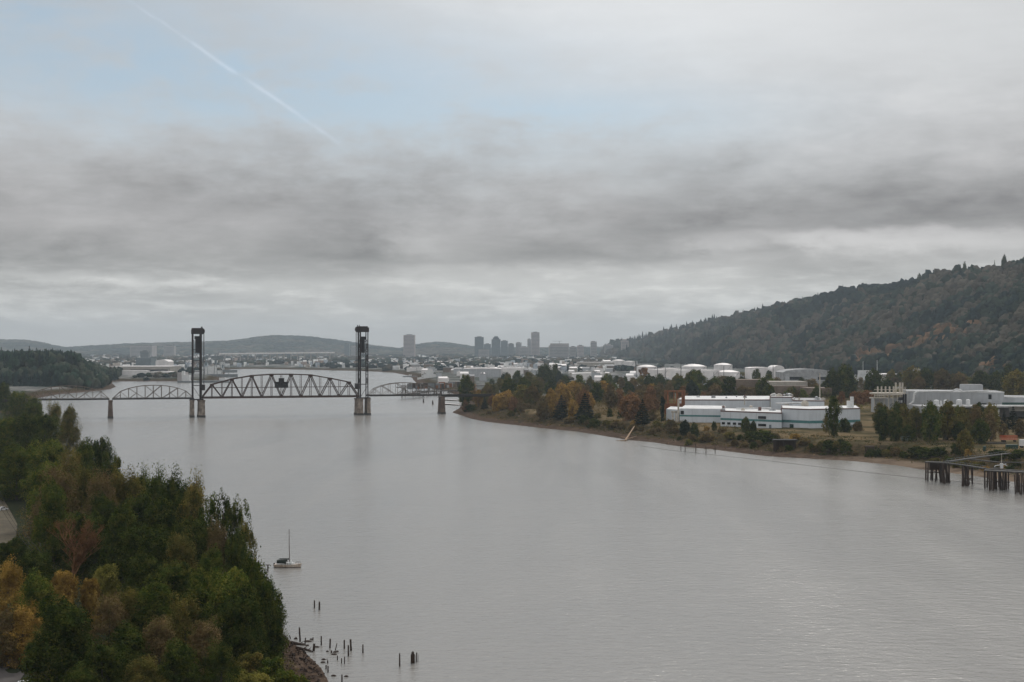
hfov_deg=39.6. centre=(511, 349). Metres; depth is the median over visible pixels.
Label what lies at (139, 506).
tree
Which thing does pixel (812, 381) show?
tree
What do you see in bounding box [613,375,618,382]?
tree
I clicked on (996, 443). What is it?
timber pile
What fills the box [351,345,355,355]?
office tower
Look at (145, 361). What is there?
warehouse
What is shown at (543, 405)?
tree
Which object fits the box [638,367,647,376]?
tree
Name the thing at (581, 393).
tree
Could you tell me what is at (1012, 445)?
waste container
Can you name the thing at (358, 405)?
railway bridge
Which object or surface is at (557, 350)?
office tower
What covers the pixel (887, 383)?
tree
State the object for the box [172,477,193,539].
tree
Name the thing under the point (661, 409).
tree
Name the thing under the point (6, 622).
tree
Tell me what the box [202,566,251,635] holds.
tree
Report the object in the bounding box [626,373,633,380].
plain building
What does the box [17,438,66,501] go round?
tree
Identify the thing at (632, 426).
bush
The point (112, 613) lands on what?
tree
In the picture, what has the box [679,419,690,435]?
tree
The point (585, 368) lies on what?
plain building
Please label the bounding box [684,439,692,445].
bush
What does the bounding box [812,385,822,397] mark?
tree
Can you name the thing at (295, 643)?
log
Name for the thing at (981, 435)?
tree
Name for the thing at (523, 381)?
tree
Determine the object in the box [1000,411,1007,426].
conifer
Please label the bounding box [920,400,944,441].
tree
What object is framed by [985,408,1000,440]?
tree
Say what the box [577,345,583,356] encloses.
office tower
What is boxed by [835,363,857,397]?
tree
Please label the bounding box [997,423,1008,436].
tree
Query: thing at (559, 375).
tree
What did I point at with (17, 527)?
power line
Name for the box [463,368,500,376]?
warehouse
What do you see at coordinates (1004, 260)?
tree
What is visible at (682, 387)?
tree
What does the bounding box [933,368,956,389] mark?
tree
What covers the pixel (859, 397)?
bush
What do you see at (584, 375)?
warehouse
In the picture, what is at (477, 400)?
tree
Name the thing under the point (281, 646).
tree
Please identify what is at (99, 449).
tree
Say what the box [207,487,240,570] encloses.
tree
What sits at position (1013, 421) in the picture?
conifer
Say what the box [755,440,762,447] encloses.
bush
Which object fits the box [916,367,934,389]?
tree
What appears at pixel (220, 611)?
tree
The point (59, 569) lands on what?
brown undergrowth
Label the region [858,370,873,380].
warehouse
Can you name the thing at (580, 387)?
tree
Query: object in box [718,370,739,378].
storage tank
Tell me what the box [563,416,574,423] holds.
bush
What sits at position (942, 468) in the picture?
timber dock
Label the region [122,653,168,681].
tree
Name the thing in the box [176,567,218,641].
tree
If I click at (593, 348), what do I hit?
office tower
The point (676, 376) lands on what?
tree
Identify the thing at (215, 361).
harbour crane
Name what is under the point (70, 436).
tree
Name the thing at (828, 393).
tree
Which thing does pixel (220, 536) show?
tree
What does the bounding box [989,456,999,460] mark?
bush
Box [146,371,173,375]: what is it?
warehouse
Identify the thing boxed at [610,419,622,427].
bush
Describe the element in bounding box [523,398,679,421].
brown thicket
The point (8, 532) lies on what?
yard
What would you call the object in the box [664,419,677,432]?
bush
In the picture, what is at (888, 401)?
boiler house
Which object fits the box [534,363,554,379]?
tree
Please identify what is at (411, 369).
plain building
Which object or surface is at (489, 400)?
tree
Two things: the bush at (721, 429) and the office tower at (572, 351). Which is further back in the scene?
the office tower at (572, 351)
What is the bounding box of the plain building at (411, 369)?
[407,367,416,371]
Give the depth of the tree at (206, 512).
349.57 m
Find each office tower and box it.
[130,345,156,356]
[140,350,149,357]
[164,345,175,356]
[344,343,349,355]
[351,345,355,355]
[403,334,414,356]
[475,336,483,356]
[479,349,488,356]
[484,343,490,355]
[492,336,500,356]
[501,340,507,355]
[508,343,513,354]
[516,342,521,354]
[520,346,528,355]
[527,339,530,354]
[531,332,539,356]
[549,343,568,357]
[570,346,575,357]
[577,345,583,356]
[590,341,596,356]
[604,344,612,352]
[621,339,628,349]
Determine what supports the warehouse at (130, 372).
on the ground at (18, 504)
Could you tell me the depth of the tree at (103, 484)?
380.52 m
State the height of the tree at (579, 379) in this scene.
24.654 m
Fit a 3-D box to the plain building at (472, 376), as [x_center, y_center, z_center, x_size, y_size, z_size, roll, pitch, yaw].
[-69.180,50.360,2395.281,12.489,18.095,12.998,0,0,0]
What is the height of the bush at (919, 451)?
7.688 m
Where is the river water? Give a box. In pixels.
[40,369,1023,681]
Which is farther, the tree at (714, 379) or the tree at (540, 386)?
the tree at (714, 379)
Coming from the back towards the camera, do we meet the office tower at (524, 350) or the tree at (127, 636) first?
the office tower at (524, 350)
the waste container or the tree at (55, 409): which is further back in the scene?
the tree at (55, 409)
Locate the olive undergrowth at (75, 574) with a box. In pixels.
[11,510,199,679]
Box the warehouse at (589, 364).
[577,362,613,366]
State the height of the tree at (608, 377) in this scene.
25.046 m
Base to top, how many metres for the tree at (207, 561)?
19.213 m
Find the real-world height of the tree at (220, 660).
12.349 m
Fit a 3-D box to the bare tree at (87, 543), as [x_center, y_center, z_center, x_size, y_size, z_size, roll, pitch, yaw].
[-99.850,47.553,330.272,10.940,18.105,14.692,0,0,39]
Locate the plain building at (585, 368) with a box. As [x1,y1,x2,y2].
[582,367,589,371]
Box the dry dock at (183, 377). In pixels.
[177,371,210,382]
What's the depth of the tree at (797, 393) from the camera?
1386.06 m
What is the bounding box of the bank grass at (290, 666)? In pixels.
[283,657,300,680]
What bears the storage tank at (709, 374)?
on the ground at (18, 504)
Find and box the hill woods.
[0,335,602,355]
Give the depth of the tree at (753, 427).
927.12 m
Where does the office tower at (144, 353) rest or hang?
on the ground at (18, 504)
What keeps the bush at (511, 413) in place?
on the ground at (18, 504)
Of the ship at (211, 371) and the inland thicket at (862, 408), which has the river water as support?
the ship at (211, 371)
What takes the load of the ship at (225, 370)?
on the river water
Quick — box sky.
[0,0,1023,347]
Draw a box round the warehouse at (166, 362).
[156,359,173,365]
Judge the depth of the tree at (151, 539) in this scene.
309.15 m
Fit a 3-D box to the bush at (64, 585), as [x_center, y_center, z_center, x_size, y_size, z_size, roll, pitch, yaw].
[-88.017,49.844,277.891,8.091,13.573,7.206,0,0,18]
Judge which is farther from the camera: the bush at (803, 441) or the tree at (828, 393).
the tree at (828, 393)
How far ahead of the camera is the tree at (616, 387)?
1644.43 m
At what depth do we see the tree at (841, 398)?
1332.57 m
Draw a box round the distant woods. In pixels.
[81,353,677,380]
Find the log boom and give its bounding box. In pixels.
[645,446,978,483]
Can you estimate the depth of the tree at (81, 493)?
394.35 m
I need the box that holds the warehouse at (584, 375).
[571,372,604,379]
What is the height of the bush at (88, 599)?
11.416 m
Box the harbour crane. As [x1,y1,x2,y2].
[214,353,218,377]
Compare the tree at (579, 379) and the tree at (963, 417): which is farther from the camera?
the tree at (579, 379)
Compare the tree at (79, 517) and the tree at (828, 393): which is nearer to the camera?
the tree at (79, 517)
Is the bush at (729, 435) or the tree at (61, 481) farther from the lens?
the bush at (729, 435)
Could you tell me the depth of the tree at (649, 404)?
1178.16 m
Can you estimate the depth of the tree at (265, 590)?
253.93 m
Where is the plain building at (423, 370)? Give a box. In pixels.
[421,368,432,374]
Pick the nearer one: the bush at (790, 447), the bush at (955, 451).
the bush at (955, 451)
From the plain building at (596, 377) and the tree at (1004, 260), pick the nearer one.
the plain building at (596, 377)
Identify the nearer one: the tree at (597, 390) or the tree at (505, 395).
the tree at (505, 395)
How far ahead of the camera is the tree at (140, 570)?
284.49 m
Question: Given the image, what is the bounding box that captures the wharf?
[396,382,484,396]
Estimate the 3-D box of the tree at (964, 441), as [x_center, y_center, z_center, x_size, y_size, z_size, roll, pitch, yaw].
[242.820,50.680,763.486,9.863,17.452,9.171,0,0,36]
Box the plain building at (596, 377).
[594,375,601,379]
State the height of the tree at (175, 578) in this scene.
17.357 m
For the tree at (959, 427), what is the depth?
831.74 m
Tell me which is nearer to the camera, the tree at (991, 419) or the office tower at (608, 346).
the tree at (991, 419)
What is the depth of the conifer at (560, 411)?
1165.55 m
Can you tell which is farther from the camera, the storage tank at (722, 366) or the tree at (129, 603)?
the storage tank at (722, 366)
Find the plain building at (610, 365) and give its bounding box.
[603,364,614,367]
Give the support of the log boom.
on the river water
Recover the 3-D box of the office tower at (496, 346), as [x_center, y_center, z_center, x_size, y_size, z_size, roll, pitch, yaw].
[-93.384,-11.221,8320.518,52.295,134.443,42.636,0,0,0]
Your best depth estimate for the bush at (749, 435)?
896.46 m
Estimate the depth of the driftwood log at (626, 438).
973.60 m
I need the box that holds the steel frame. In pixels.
[664,390,684,413]
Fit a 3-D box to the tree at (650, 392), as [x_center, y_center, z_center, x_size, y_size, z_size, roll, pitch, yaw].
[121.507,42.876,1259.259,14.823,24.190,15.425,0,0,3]
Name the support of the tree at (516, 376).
on the ground at (18, 504)
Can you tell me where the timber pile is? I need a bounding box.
[986,442,1006,443]
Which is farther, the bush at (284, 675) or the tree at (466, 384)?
the tree at (466, 384)
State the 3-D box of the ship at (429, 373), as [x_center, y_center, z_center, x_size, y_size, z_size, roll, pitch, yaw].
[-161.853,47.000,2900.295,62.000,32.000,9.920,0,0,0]
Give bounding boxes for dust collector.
[898,394,906,405]
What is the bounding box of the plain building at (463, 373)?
[460,372,468,378]
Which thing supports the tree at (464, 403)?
on the ground at (18, 504)
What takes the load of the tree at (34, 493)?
on the ground at (18, 504)
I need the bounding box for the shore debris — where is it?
[277,634,324,681]
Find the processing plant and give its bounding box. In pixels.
[903,384,1023,416]
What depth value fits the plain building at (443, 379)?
2410.56 m
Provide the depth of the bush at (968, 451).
755.36 m
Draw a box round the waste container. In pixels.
[1005,444,1017,448]
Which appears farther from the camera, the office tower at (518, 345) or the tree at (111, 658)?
the office tower at (518, 345)
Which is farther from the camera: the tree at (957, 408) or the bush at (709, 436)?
the bush at (709, 436)
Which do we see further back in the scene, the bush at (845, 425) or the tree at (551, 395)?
the tree at (551, 395)
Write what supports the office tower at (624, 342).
on the ground at (18, 504)
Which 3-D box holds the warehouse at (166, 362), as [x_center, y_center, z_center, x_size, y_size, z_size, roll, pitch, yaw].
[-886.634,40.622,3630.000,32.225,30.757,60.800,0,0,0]
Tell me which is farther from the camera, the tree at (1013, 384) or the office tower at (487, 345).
the office tower at (487, 345)
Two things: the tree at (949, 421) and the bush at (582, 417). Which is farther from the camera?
the bush at (582, 417)
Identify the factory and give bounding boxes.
[666,393,861,427]
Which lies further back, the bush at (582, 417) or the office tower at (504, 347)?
the office tower at (504, 347)
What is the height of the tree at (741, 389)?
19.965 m
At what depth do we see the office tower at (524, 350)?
8000.00 m
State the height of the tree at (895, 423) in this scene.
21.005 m
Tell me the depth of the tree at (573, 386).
1516.42 m
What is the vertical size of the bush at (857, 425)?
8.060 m
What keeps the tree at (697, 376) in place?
on the ground at (18, 504)
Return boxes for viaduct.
[219,352,334,360]
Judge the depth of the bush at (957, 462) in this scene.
731.78 m
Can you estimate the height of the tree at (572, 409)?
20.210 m
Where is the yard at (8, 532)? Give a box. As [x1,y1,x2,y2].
[0,498,16,542]
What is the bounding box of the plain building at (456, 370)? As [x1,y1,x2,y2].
[453,367,463,373]
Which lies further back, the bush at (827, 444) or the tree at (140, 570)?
the bush at (827, 444)
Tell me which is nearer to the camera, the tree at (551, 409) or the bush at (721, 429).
the bush at (721, 429)
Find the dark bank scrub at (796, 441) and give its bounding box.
[469,404,1023,473]
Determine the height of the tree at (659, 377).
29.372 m
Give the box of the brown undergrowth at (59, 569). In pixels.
[1,498,219,672]
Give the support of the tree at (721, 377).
on the ground at (18, 504)
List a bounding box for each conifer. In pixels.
[481,396,486,408]
[551,395,570,418]
[574,393,594,419]
[634,399,652,424]
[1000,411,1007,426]
[1005,407,1017,428]
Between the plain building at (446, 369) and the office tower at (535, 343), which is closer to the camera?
the plain building at (446, 369)
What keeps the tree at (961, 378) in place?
on the ground at (18, 504)
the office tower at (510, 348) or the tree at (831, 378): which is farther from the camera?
the office tower at (510, 348)
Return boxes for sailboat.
[273,539,301,567]
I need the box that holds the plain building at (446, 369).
[443,366,452,371]
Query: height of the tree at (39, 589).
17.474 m
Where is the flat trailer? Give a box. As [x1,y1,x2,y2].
[1000,435,1017,441]
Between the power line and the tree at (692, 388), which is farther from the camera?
the tree at (692, 388)
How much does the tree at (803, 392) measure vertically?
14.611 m
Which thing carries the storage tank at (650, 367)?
on the ground at (18, 504)
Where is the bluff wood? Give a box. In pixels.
[0,348,121,389]
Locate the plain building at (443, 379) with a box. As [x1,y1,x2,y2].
[438,376,447,382]
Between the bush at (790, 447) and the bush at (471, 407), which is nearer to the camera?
the bush at (790, 447)
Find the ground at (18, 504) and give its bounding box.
[0,340,1023,681]
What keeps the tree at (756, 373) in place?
on the ground at (18, 504)
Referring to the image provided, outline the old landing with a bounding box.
[772,439,796,451]
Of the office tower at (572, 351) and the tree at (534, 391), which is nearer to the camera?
the tree at (534, 391)
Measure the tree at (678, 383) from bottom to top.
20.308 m
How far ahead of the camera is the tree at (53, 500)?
354.74 m
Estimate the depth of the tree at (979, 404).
977.88 m
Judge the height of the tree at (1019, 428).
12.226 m
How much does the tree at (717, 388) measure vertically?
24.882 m
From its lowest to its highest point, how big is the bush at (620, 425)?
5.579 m
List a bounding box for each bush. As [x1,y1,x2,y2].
[50,569,85,629]
[78,578,103,626]
[89,563,122,613]
[219,669,248,681]
[231,652,270,676]
[237,670,274,681]
[253,657,283,677]
[270,669,299,681]
[293,673,310,681]
[463,404,475,411]
[577,415,589,423]
[586,418,601,427]
[594,413,601,418]
[607,408,612,416]
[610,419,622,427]
[616,423,624,428]
[650,421,661,427]
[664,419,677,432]
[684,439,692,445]
[699,432,713,441]
[717,427,726,432]
[723,432,735,439]
[741,431,754,441]
[749,442,757,448]
[752,429,779,443]
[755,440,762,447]
[789,434,800,439]
[797,438,810,445]
[816,441,823,447]
[819,440,838,452]
[831,441,839,447]
[838,418,851,432]
[840,441,852,452]
[844,391,866,405]
[850,451,858,455]
[852,421,864,430]
[863,390,872,403]
[864,452,874,456]
[889,446,902,456]
[899,451,908,456]
[902,446,932,458]
[927,446,948,457]
[950,442,960,454]
[952,461,964,467]
[964,449,971,455]
[969,462,979,469]
[987,449,1007,458]
[1004,465,1014,469]
[1008,449,1023,458]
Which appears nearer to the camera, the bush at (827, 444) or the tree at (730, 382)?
the bush at (827, 444)
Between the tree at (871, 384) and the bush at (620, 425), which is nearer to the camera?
the bush at (620, 425)
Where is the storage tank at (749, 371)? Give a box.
[745,367,767,378]
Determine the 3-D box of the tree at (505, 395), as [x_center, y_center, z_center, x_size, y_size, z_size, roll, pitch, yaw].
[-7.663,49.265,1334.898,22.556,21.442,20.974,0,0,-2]
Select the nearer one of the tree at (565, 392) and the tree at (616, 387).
the tree at (565, 392)
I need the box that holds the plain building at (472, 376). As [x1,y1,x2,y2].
[468,374,474,382]
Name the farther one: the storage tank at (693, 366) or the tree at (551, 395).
the storage tank at (693, 366)
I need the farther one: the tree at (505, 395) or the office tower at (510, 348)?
the office tower at (510, 348)
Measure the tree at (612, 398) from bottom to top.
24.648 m
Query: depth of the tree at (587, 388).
1409.22 m
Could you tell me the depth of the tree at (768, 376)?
1762.36 m
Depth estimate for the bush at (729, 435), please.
911.17 m
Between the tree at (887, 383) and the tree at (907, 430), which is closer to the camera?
the tree at (907, 430)
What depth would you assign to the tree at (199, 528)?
325.76 m
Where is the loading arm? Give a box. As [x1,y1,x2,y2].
[993,453,1006,467]
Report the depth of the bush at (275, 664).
235.96 m
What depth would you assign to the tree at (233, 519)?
324.17 m
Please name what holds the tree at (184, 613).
on the ground at (18, 504)
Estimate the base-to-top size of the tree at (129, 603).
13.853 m
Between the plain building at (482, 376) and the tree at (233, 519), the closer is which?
the tree at (233, 519)
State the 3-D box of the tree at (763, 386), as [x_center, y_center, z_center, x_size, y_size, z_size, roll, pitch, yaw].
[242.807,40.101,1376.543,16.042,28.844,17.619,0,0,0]
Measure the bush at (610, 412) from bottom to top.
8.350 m
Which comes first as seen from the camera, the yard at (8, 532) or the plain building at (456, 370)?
the yard at (8, 532)
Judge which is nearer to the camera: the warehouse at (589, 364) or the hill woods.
the warehouse at (589, 364)
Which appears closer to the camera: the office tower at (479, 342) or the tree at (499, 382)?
the tree at (499, 382)
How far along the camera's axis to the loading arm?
634.14 m
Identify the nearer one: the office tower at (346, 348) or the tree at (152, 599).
the tree at (152, 599)
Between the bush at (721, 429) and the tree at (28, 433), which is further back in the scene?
the bush at (721, 429)
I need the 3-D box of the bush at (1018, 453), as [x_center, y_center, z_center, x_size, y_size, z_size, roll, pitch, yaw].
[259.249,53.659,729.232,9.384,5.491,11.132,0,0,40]
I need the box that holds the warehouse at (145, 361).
[136,358,155,365]
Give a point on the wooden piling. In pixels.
(412, 657)
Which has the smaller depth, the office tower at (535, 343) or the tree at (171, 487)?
the tree at (171, 487)
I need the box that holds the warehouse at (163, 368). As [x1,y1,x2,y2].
[110,366,180,371]
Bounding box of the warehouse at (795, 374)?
[776,368,828,383]
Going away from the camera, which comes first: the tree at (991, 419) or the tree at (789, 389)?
the tree at (991, 419)
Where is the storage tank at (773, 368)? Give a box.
[767,365,783,379]
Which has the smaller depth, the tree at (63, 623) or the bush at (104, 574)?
the tree at (63, 623)
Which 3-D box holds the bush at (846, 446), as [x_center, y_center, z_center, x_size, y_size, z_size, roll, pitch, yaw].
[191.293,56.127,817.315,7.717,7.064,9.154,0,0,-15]
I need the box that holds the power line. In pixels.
[0,493,39,550]
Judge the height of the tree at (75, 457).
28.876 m
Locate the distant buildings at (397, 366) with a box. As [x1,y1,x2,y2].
[85,354,638,371]
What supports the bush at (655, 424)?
on the ground at (18, 504)
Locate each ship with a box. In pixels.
[195,367,237,376]
[209,358,236,371]
[417,365,435,379]
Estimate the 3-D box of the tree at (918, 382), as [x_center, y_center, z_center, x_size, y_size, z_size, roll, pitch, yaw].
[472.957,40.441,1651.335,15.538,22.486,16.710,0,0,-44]
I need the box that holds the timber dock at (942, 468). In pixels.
[925,451,1023,494]
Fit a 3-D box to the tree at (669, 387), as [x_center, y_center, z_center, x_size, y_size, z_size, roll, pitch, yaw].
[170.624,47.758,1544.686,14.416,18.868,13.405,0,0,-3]
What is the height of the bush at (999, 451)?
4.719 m
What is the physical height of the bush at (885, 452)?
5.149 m
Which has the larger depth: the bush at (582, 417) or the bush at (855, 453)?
the bush at (582, 417)
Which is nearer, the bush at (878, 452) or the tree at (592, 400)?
the bush at (878, 452)
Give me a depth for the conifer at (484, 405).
1356.67 m
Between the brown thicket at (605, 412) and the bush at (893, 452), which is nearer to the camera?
the bush at (893, 452)
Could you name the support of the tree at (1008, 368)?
on the ground at (18, 504)
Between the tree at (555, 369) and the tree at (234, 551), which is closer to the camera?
the tree at (234, 551)
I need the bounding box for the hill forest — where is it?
[600,257,1023,377]
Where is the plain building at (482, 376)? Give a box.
[479,372,486,380]
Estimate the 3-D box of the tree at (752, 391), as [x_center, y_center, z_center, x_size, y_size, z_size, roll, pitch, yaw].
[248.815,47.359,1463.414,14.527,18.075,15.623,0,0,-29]
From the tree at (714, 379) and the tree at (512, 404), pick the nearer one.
the tree at (512, 404)
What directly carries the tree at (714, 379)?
on the ground at (18, 504)
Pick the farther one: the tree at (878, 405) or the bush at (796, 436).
the tree at (878, 405)
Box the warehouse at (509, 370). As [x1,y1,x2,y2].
[501,368,523,375]
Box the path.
[0,659,23,681]
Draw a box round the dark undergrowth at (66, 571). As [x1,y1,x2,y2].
[0,413,216,681]
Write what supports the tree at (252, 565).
on the ground at (18, 504)
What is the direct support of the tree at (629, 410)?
on the ground at (18, 504)
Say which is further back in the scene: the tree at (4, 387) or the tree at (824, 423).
the tree at (4, 387)
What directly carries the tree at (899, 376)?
on the ground at (18, 504)
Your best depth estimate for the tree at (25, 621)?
249.60 m
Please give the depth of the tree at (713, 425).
961.96 m
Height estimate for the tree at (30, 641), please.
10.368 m
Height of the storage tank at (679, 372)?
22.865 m
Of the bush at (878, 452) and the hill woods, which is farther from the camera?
the hill woods
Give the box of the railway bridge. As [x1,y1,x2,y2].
[2,325,495,417]
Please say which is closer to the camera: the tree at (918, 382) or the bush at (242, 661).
the bush at (242, 661)
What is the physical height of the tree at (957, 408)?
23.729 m
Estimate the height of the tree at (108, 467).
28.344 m
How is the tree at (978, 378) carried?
on the ground at (18, 504)
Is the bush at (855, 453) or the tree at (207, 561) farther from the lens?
the bush at (855, 453)
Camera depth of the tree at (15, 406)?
1106.78 m
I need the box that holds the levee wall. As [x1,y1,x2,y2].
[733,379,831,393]
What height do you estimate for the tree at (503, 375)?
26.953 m
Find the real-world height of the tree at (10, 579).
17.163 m
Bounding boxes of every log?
[290,641,305,645]
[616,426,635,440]
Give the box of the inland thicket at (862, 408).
[594,383,1020,411]
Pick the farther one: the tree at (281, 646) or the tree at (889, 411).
the tree at (889, 411)
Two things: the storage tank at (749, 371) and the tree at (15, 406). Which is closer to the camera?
the tree at (15, 406)
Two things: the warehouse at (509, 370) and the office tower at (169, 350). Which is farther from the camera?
the office tower at (169, 350)
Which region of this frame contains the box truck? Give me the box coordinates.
[1019,439,1023,447]
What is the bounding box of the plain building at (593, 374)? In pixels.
[591,371,599,379]
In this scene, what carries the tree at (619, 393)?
on the ground at (18, 504)
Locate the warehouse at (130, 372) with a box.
[122,370,149,375]
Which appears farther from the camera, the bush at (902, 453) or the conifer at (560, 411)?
the conifer at (560, 411)
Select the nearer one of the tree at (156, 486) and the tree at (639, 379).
the tree at (156, 486)
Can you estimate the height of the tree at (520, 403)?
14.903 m
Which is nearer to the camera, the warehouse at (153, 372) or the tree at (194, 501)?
the tree at (194, 501)
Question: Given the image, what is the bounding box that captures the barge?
[197,378,228,382]
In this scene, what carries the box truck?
on the ground at (18, 504)
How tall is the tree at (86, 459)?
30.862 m
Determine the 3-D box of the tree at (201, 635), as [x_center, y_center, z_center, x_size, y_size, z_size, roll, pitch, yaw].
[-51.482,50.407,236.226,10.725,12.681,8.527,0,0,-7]
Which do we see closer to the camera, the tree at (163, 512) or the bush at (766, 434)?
the tree at (163, 512)
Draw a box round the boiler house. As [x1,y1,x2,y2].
[869,383,907,411]
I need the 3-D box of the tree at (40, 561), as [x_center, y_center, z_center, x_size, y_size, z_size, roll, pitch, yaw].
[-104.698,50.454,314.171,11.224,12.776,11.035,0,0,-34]
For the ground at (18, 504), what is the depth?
940.00 m
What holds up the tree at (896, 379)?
on the ground at (18, 504)
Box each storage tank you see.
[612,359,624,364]
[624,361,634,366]
[637,365,656,376]
[648,369,667,376]
[658,368,680,378]
[670,370,690,378]
[681,364,706,369]
[695,370,719,379]
[714,363,731,370]
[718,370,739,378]
[745,367,767,378]
[767,365,783,379]
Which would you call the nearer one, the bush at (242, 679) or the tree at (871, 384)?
the bush at (242, 679)
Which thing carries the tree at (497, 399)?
on the ground at (18, 504)
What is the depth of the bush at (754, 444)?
870.31 m
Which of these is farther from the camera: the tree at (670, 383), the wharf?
the wharf
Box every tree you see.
[0,382,10,410]
[0,415,27,453]
[0,441,31,500]
[0,534,30,589]
[0,553,27,628]
[0,599,43,668]
[0,606,30,667]
[1,390,31,419]
[8,412,43,457]
[8,567,58,637]
[16,458,86,556]
[16,550,63,602]
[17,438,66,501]
[18,594,102,681]
[19,396,44,426]
[23,459,70,520]
[25,623,59,679]
[28,474,70,570]
[34,413,63,456]
[43,516,105,580]
[45,398,64,445]
[54,508,105,579]
[57,403,85,458]
[59,443,87,508]
[62,661,102,681]
[65,460,95,515]
[74,437,101,513]
[80,639,134,681]
[81,463,119,516]
[82,589,132,651]
[84,490,116,566]
[85,435,116,480]
[90,500,142,588]
[97,586,145,640]
[98,620,155,681]
[99,451,122,481]
[106,492,154,536]
[110,461,127,506]
[114,523,173,595]
[116,546,174,619]
[119,464,147,503]
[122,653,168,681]
[125,578,187,656]
[135,614,177,672]
[137,459,150,499]
[141,462,166,513]
[141,494,178,565]
[142,558,195,632]
[153,637,207,681]
[158,462,183,558]
[160,525,199,596]
[165,590,202,662]
[166,514,220,585]
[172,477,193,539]
[175,464,207,532]
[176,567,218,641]
[187,614,233,675]
[193,543,227,599]
[194,602,243,671]
[197,491,227,543]
[199,636,243,681]
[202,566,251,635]
[203,512,228,575]
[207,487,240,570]
[213,581,282,671]
[223,523,248,575]
[224,494,252,560]
[239,517,257,559]
[240,542,274,596]
[251,559,289,658]
[260,583,289,669]
[457,374,474,404]
[460,400,468,410]
[474,390,483,406]
[480,391,488,404]
[481,385,493,393]
[487,394,493,406]
[491,384,498,393]
[491,393,503,410]
[493,391,511,408]
[495,377,503,388]
[499,372,511,379]
[499,377,516,392]
[507,396,517,410]
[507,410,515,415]
[511,384,528,402]
[512,370,521,384]
[516,397,526,412]
[517,377,531,386]
[518,371,534,382]
[523,383,542,405]
[532,380,543,395]
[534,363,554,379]
[534,395,549,420]
[536,377,545,388]
[544,380,556,392]
[545,388,557,407]
[548,402,555,416]
[551,364,559,383]
[555,371,562,382]
[555,382,569,396]
[556,379,564,386]
[557,386,572,406]
[561,375,570,384]
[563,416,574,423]
[567,380,578,398]
[568,398,578,416]
[574,387,590,409]
[575,374,585,383]
[575,383,583,394]
[581,384,592,400]
[587,376,593,387]
[587,392,595,407]
[590,381,604,401]
[599,381,607,397]
[602,373,614,382]
[602,384,618,408]
[612,382,619,389]
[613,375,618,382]
[616,377,624,388]
[616,388,624,406]
[617,392,645,420]
[623,381,632,394]
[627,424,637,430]
[630,379,638,391]
[635,375,645,383]
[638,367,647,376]
[642,373,654,384]
[642,384,656,403]
[645,399,656,412]
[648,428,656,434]
[655,373,666,385]
[659,396,664,421]
[660,389,670,401]
[662,385,674,398]
[665,380,673,387]
[672,373,683,381]
[673,378,683,389]
[678,385,687,398]
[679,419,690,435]
[683,369,708,388]
[686,380,700,395]
[689,422,698,436]
[705,380,712,391]
[705,383,722,395]
[709,376,721,386]
[711,421,716,430]
[717,375,724,382]
[723,376,736,395]
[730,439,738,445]
[735,385,746,395]
[740,416,750,432]
[746,387,758,395]
[750,420,756,431]
[752,368,760,378]
[755,376,770,395]
[765,373,771,379]
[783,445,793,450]
[787,387,795,396]
[793,390,802,397]
[797,389,807,397]
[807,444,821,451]
[808,378,816,384]
[808,392,818,397]
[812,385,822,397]
[821,414,829,432]
[823,367,839,397]
[823,387,831,398]
[825,394,842,435]
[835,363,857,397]
[837,391,845,402]
[856,378,864,391]
[863,367,885,396]
[871,406,889,439]
[872,401,882,427]
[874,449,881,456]
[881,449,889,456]
[883,378,894,394]
[885,408,894,436]
[886,369,896,379]
[887,409,902,441]
[889,377,901,384]
[890,402,900,409]
[895,373,901,384]
[899,365,920,388]
[899,403,911,434]
[901,424,918,441]
[907,407,922,438]
[912,375,925,388]
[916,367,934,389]
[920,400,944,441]
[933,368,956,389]
[938,399,959,440]
[950,371,970,389]
[950,421,967,439]
[954,405,959,414]
[955,428,973,454]
[956,405,971,433]
[968,404,986,433]
[970,370,988,388]
[970,418,990,443]
[976,402,983,416]
[982,402,1000,429]
[982,410,991,430]
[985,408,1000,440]
[986,370,1003,390]
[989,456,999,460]
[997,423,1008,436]
[1000,363,1012,378]
[1000,369,1023,394]
[1001,254,1006,268]
[1011,418,1023,437]
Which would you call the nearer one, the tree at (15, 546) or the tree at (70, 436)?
the tree at (15, 546)
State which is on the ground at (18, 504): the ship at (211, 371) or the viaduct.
the viaduct
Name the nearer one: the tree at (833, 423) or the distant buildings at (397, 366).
the tree at (833, 423)
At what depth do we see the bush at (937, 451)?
769.38 m
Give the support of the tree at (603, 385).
on the ground at (18, 504)
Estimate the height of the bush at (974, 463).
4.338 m
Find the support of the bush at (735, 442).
on the ground at (18, 504)
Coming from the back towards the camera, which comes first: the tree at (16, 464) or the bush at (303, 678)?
the tree at (16, 464)
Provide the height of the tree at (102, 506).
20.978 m
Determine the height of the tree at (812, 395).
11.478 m
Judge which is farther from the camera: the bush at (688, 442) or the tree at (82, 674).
the bush at (688, 442)

